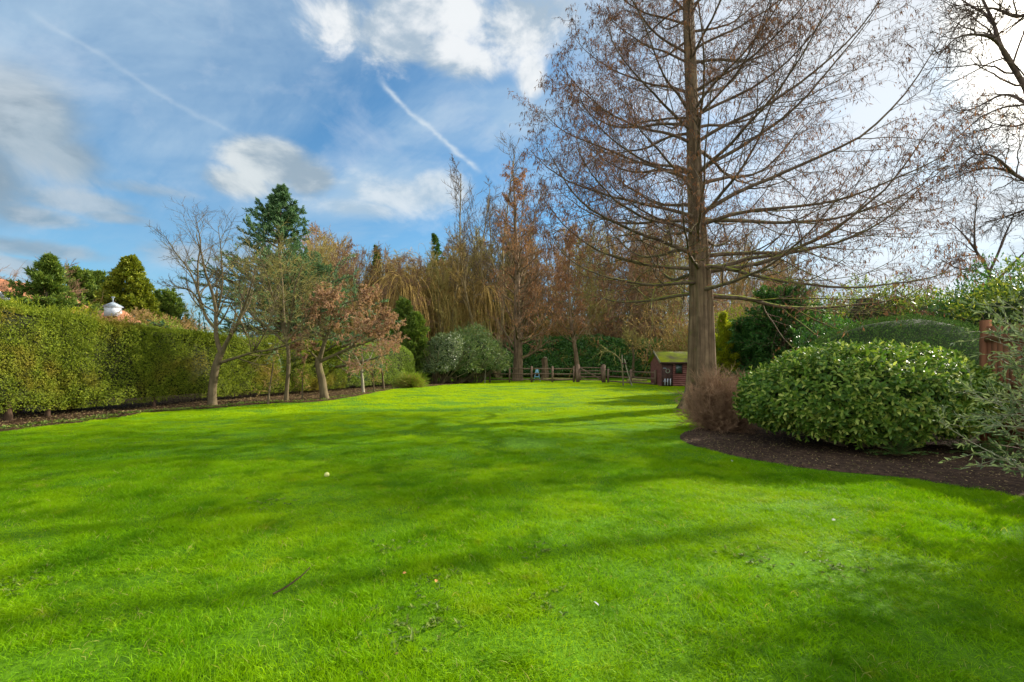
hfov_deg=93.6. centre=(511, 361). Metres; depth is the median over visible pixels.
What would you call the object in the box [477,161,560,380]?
dawn redwood
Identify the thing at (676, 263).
woodland tree
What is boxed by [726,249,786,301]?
woodland tree
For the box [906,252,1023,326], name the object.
tall shrub
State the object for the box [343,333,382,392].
young tree
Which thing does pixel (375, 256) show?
spruce
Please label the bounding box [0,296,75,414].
golden shrub
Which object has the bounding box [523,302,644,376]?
thicket
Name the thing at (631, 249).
woodland tree
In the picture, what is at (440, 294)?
woodland tree
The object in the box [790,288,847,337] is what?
tall shrub
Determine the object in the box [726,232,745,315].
woodland tree
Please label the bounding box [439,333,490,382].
slender leaved shrub
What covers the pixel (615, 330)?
rusty woodland tree
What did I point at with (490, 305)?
weeping willow
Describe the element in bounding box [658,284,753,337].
thicket
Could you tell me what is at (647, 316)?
woodland tree
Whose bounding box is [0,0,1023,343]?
sky
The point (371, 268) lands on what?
woodland tree
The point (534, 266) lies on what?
woodland tree
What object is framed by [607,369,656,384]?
rail fence
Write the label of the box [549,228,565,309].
woodland tree
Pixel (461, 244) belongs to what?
woodland tree
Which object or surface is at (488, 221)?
bare tree
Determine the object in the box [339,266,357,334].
woodland tree
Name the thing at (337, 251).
woodland tree
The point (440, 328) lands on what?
woodland tree
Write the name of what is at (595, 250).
woodland tree
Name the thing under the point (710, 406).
twiggy shrub
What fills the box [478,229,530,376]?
woodland tree
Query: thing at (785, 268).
woodland tree
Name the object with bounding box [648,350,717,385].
garden shed
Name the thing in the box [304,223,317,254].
woodland tree
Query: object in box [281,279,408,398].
ornamental tree
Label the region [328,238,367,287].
woodland tree
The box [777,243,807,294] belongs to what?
woodland tree
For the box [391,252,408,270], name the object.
woodland tree
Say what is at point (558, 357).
thicket
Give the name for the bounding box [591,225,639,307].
woodland tree
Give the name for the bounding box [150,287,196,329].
pine tree
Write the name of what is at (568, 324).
thicket
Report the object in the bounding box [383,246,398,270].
woodland tree
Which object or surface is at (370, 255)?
woodland tree
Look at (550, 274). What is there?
woodland tree
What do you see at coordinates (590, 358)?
laurel hedge
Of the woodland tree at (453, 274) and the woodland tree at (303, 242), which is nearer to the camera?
the woodland tree at (453, 274)
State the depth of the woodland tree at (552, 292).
56.52 m
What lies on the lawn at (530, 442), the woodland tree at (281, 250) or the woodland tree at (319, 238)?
the woodland tree at (319, 238)
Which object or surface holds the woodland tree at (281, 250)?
on the ground
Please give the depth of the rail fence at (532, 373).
36.74 m
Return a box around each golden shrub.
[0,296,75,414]
[40,301,132,409]
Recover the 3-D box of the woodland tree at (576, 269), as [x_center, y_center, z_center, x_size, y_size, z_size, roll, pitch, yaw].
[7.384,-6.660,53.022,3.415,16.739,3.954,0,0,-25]
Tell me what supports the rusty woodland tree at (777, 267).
on the ground
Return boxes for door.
[663,364,672,385]
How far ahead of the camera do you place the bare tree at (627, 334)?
42.90 m
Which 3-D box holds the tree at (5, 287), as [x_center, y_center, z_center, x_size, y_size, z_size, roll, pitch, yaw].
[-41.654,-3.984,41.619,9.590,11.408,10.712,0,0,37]
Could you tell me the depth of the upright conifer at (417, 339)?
32.61 m
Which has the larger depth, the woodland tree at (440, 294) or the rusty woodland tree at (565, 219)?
the rusty woodland tree at (565, 219)
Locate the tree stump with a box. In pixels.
[541,357,548,378]
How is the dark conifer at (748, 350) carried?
on the lawn at (530, 442)
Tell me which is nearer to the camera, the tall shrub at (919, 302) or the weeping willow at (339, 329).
the tall shrub at (919, 302)
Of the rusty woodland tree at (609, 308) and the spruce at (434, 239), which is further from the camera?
the spruce at (434, 239)
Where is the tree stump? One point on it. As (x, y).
(544, 360)
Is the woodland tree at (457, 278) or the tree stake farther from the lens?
the woodland tree at (457, 278)
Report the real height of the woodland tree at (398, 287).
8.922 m
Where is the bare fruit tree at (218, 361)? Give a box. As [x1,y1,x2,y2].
[146,196,330,404]
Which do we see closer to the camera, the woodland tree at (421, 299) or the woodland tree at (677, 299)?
the woodland tree at (421, 299)
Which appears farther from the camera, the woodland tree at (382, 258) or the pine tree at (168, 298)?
the pine tree at (168, 298)
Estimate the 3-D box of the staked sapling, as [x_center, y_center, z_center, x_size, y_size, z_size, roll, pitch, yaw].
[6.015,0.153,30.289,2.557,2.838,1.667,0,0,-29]
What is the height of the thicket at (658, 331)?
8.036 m
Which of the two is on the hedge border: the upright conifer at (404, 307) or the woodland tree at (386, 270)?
the upright conifer at (404, 307)
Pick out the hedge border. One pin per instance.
(72, 413)
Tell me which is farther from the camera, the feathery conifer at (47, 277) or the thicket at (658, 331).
the thicket at (658, 331)
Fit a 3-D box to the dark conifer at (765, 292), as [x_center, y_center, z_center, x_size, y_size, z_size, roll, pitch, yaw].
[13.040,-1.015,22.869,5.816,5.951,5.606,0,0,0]
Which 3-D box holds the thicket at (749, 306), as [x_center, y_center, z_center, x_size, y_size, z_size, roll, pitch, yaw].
[16.892,-2.851,34.292,11.600,8.840,9.722,0,0,18]
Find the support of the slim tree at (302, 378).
on the lawn at (530, 442)
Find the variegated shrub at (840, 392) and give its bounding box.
[731,337,1012,449]
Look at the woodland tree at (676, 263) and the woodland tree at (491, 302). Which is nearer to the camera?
the woodland tree at (491, 302)
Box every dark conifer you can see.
[717,314,782,382]
[725,277,831,373]
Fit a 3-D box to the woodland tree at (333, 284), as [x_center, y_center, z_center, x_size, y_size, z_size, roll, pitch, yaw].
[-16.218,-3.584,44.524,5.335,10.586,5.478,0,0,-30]
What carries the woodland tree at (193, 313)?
on the ground
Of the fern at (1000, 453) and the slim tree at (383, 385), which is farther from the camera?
the slim tree at (383, 385)
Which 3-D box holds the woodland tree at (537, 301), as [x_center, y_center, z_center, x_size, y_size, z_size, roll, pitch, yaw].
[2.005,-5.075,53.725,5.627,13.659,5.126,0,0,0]
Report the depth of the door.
29.94 m
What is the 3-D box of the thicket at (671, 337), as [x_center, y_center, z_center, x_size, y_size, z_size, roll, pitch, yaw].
[14.770,-2.563,38.325,12.636,8.276,11.819,0,0,30]
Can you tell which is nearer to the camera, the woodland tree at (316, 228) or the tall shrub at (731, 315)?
the tall shrub at (731, 315)
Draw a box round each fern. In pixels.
[861,433,937,455]
[937,434,1001,452]
[962,429,1023,463]
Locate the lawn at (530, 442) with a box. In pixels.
[0,376,1023,681]
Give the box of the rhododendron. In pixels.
[412,329,473,383]
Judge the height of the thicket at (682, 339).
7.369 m
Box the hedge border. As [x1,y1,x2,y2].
[0,381,468,431]
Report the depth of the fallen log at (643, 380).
37.95 m
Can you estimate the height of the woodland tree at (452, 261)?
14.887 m
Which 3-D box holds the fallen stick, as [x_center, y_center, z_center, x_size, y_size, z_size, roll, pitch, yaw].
[-1.510,1.516,3.333,0.042,0.029,0.372,0,0,15]
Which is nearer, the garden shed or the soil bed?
the soil bed
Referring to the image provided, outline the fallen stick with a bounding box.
[273,567,309,594]
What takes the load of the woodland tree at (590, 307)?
on the ground
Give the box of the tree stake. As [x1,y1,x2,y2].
[622,355,632,385]
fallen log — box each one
[543,378,572,380]
[627,378,646,381]
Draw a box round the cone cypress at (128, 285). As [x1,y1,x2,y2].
[89,254,169,324]
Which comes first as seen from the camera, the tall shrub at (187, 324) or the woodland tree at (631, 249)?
the tall shrub at (187, 324)
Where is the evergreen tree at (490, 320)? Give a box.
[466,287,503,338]
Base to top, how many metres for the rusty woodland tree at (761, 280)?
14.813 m
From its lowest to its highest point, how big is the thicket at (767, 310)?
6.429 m
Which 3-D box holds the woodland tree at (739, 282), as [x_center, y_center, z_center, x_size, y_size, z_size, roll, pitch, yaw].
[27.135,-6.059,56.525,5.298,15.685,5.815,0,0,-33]
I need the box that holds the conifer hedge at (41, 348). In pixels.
[0,291,347,420]
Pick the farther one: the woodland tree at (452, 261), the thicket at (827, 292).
the woodland tree at (452, 261)
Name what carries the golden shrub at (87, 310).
on the hedge border
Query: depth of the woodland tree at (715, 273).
69.10 m
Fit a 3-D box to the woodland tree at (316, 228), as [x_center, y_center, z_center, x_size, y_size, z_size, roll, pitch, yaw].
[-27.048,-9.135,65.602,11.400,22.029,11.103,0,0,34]
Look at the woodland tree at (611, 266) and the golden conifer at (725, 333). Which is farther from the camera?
the woodland tree at (611, 266)
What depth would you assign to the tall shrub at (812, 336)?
17.82 m
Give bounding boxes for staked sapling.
[595,345,623,385]
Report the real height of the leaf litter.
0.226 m
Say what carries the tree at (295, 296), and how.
on the lawn at (530, 442)
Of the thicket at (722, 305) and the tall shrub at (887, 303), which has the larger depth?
the thicket at (722, 305)
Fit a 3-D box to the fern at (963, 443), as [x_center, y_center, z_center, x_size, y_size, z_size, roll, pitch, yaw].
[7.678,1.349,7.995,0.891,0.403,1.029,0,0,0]
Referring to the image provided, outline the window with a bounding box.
[675,364,681,373]
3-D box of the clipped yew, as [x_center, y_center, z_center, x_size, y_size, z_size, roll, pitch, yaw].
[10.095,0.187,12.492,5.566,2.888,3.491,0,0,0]
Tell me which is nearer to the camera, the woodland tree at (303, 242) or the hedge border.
the hedge border
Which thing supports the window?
in the garden shed
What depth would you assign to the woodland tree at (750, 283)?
63.84 m
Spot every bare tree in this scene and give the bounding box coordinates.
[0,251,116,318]
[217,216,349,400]
[289,229,360,295]
[437,133,568,377]
[620,324,662,378]
[880,0,1023,243]
[927,167,1023,281]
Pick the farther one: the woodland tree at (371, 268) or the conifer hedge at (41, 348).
the woodland tree at (371, 268)
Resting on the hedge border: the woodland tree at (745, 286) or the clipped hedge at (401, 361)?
the clipped hedge at (401, 361)
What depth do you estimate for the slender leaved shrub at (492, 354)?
35.89 m
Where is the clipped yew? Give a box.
[806,313,978,370]
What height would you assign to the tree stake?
2.063 m
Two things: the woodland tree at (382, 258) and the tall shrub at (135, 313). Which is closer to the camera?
the tall shrub at (135, 313)
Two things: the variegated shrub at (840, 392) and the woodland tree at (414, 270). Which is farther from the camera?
the woodland tree at (414, 270)
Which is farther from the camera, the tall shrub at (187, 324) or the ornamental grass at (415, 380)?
the tall shrub at (187, 324)
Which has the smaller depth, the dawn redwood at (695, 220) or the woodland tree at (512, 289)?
the dawn redwood at (695, 220)
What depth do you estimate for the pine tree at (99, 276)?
53.69 m
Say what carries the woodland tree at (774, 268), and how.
on the ground
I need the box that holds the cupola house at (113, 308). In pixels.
[91,297,139,321]
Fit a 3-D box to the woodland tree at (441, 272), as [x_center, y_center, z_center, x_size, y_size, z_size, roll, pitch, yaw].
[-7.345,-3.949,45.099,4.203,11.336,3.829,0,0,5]
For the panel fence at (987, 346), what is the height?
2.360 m
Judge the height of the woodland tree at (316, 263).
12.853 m
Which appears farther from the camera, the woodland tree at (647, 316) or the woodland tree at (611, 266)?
the woodland tree at (611, 266)
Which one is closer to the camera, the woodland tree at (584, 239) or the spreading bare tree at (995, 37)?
the spreading bare tree at (995, 37)
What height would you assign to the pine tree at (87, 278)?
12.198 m
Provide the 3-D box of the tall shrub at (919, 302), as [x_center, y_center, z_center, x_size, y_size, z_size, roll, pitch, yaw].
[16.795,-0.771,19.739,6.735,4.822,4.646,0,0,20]
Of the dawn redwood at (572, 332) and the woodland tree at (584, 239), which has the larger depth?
the woodland tree at (584, 239)
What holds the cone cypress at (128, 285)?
on the ground
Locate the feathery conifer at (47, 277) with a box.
[0,252,104,318]
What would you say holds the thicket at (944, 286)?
on the lawn at (530, 442)
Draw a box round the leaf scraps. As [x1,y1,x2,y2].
[16,407,1008,653]
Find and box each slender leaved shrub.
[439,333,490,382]
[451,321,513,382]
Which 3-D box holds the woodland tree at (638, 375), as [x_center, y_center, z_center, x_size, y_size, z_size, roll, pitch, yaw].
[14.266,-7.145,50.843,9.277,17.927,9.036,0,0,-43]
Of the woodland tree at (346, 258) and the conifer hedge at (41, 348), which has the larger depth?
the woodland tree at (346, 258)
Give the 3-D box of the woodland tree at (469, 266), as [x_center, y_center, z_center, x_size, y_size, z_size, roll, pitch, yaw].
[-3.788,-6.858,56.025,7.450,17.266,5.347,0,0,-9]
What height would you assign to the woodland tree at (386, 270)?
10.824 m
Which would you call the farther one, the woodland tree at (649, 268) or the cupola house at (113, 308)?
the woodland tree at (649, 268)
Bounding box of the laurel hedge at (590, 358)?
[488,333,671,376]
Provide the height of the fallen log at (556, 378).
0.306 m
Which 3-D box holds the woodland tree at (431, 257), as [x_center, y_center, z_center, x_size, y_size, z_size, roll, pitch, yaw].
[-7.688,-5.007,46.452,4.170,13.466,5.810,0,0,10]
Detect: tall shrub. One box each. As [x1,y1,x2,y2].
[90,306,185,329]
[142,315,184,328]
[156,314,213,331]
[714,304,755,360]
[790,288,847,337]
[790,312,875,350]
[811,291,878,329]
[819,273,925,332]
[880,284,971,320]
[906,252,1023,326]
[938,257,1023,330]
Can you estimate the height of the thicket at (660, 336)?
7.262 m
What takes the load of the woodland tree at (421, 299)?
on the lawn at (530, 442)
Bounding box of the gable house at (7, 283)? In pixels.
[0,279,87,312]
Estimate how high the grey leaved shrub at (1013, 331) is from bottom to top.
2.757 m
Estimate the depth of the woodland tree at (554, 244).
67.37 m
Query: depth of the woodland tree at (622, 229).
72.55 m
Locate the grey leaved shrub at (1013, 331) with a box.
[932,288,1023,477]
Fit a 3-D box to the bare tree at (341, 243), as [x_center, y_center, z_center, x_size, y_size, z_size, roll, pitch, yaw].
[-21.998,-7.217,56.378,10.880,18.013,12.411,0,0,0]
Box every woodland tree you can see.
[182,297,202,328]
[264,231,299,314]
[272,227,328,322]
[276,222,344,325]
[301,241,332,325]
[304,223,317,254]
[306,229,332,307]
[313,235,335,286]
[323,232,350,285]
[326,265,355,334]
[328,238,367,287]
[330,258,367,334]
[331,237,350,273]
[331,244,357,273]
[334,243,385,340]
[336,244,374,310]
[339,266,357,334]
[359,246,384,319]
[366,245,390,287]
[366,254,421,341]
[370,262,395,331]
[377,255,443,339]
[378,274,430,340]
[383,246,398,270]
[389,276,409,301]
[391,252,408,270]
[407,264,431,330]
[418,242,451,377]
[419,257,450,336]
[424,259,471,374]
[428,257,450,378]
[433,243,469,377]
[439,244,469,328]
[441,233,463,315]
[442,226,469,305]
[443,248,471,310]
[448,228,478,266]
[454,262,488,337]
[463,236,504,317]
[464,226,492,375]
[472,248,494,376]
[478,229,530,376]
[478,238,531,376]
[489,241,531,330]
[505,232,558,376]
[509,260,551,376]
[520,268,551,376]
[521,227,547,376]
[526,226,571,323]
[538,218,576,315]
[544,221,581,315]
[546,232,611,376]
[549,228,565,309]
[563,222,619,377]
[563,227,592,325]
[578,216,607,317]
[587,223,619,324]
[589,237,638,376]
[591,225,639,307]
[592,251,641,375]
[593,230,667,375]
[593,231,624,332]
[602,221,643,330]
[612,214,687,376]
[615,215,656,311]
[622,227,670,337]
[626,250,678,376]
[650,213,688,338]
[656,215,688,329]
[657,263,688,330]
[666,229,686,312]
[676,233,736,314]
[680,249,752,321]
[711,234,750,307]
[723,238,759,312]
[723,259,760,305]
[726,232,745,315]
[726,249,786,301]
[727,232,766,315]
[748,258,770,310]
[754,250,783,291]
[758,247,820,297]
[766,243,798,284]
[768,247,783,285]
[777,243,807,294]
[803,264,821,305]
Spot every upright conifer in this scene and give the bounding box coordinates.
[383,296,422,354]
[399,310,431,382]
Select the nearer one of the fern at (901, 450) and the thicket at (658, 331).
the fern at (901, 450)
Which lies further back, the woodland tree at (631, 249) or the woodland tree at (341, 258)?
the woodland tree at (631, 249)
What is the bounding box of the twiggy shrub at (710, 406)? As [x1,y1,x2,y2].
[668,360,762,433]
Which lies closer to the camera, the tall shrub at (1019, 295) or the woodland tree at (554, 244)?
the tall shrub at (1019, 295)
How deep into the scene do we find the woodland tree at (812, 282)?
49.41 m
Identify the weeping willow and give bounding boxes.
[284,251,447,342]
[382,243,513,337]
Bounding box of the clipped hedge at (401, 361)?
[336,341,415,386]
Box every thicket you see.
[429,310,507,377]
[485,301,590,376]
[497,290,641,376]
[508,290,586,375]
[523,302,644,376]
[524,332,571,376]
[620,289,748,375]
[630,312,676,373]
[631,309,687,375]
[639,289,748,347]
[652,294,751,351]
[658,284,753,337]
[667,272,784,346]
[715,283,837,331]
[737,269,870,310]
[820,258,954,300]
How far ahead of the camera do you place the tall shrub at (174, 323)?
25.85 m
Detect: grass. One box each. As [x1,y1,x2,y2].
[390,369,429,387]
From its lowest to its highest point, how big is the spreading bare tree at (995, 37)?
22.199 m
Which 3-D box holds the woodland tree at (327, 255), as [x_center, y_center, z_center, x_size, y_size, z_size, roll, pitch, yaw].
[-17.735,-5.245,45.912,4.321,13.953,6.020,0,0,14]
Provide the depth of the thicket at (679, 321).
45.53 m
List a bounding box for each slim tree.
[251,351,279,403]
[293,362,309,398]
[367,362,381,390]
[374,345,387,388]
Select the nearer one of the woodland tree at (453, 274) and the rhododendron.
the rhododendron
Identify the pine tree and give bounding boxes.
[64,263,103,312]
[87,268,111,297]
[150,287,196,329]
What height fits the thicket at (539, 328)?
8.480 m
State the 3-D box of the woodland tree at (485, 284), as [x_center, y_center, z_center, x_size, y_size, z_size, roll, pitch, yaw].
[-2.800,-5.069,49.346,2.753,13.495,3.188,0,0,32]
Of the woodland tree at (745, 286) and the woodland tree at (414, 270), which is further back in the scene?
the woodland tree at (745, 286)
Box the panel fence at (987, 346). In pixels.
[979,320,1023,447]
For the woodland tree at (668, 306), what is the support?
on the ground
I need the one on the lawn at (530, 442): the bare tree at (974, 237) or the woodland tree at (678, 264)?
the bare tree at (974, 237)
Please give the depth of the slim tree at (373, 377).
25.03 m
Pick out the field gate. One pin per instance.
(602, 373)
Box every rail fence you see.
[457,366,574,381]
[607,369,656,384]
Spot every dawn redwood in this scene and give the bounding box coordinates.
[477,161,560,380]
[507,0,1023,408]
[546,222,597,379]
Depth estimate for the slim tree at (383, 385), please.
26.68 m
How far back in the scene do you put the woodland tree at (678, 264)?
73.85 m
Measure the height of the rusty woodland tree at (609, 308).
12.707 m
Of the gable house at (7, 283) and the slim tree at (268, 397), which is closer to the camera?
the slim tree at (268, 397)
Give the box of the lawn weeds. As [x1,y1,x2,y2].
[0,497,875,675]
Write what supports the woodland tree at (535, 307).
on the ground
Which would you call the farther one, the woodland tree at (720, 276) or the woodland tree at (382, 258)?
the woodland tree at (720, 276)
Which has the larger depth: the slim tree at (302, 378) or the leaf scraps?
the slim tree at (302, 378)
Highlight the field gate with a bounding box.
[576,364,605,382]
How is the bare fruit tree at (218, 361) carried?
on the hedge border
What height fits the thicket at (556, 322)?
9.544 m
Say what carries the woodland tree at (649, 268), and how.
on the ground
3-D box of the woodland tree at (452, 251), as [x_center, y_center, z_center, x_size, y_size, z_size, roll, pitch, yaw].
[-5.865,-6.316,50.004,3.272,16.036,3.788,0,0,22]
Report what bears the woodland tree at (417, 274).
on the ground
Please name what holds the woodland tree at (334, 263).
on the lawn at (530, 442)
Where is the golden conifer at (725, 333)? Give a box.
[715,311,740,386]
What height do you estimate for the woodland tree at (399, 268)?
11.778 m
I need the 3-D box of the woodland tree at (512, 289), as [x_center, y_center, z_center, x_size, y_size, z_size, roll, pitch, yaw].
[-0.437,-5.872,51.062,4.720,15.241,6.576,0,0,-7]
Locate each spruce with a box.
[365,244,381,277]
[428,233,445,272]
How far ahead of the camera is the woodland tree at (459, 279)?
49.01 m
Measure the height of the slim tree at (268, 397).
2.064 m
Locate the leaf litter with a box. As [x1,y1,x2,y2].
[0,382,451,429]
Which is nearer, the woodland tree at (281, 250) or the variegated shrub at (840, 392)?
the variegated shrub at (840, 392)
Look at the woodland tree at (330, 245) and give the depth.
63.12 m
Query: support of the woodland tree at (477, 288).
on the lawn at (530, 442)
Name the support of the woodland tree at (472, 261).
on the ground
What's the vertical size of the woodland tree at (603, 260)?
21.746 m
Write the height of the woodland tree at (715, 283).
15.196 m
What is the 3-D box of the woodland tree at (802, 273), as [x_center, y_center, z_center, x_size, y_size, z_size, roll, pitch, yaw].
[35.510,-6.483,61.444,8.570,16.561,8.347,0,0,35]
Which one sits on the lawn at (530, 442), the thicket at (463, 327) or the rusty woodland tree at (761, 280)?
the thicket at (463, 327)
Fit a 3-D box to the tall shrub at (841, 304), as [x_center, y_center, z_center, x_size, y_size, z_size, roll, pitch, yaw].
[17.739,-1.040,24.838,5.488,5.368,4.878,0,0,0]
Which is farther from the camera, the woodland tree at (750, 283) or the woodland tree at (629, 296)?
the woodland tree at (750, 283)

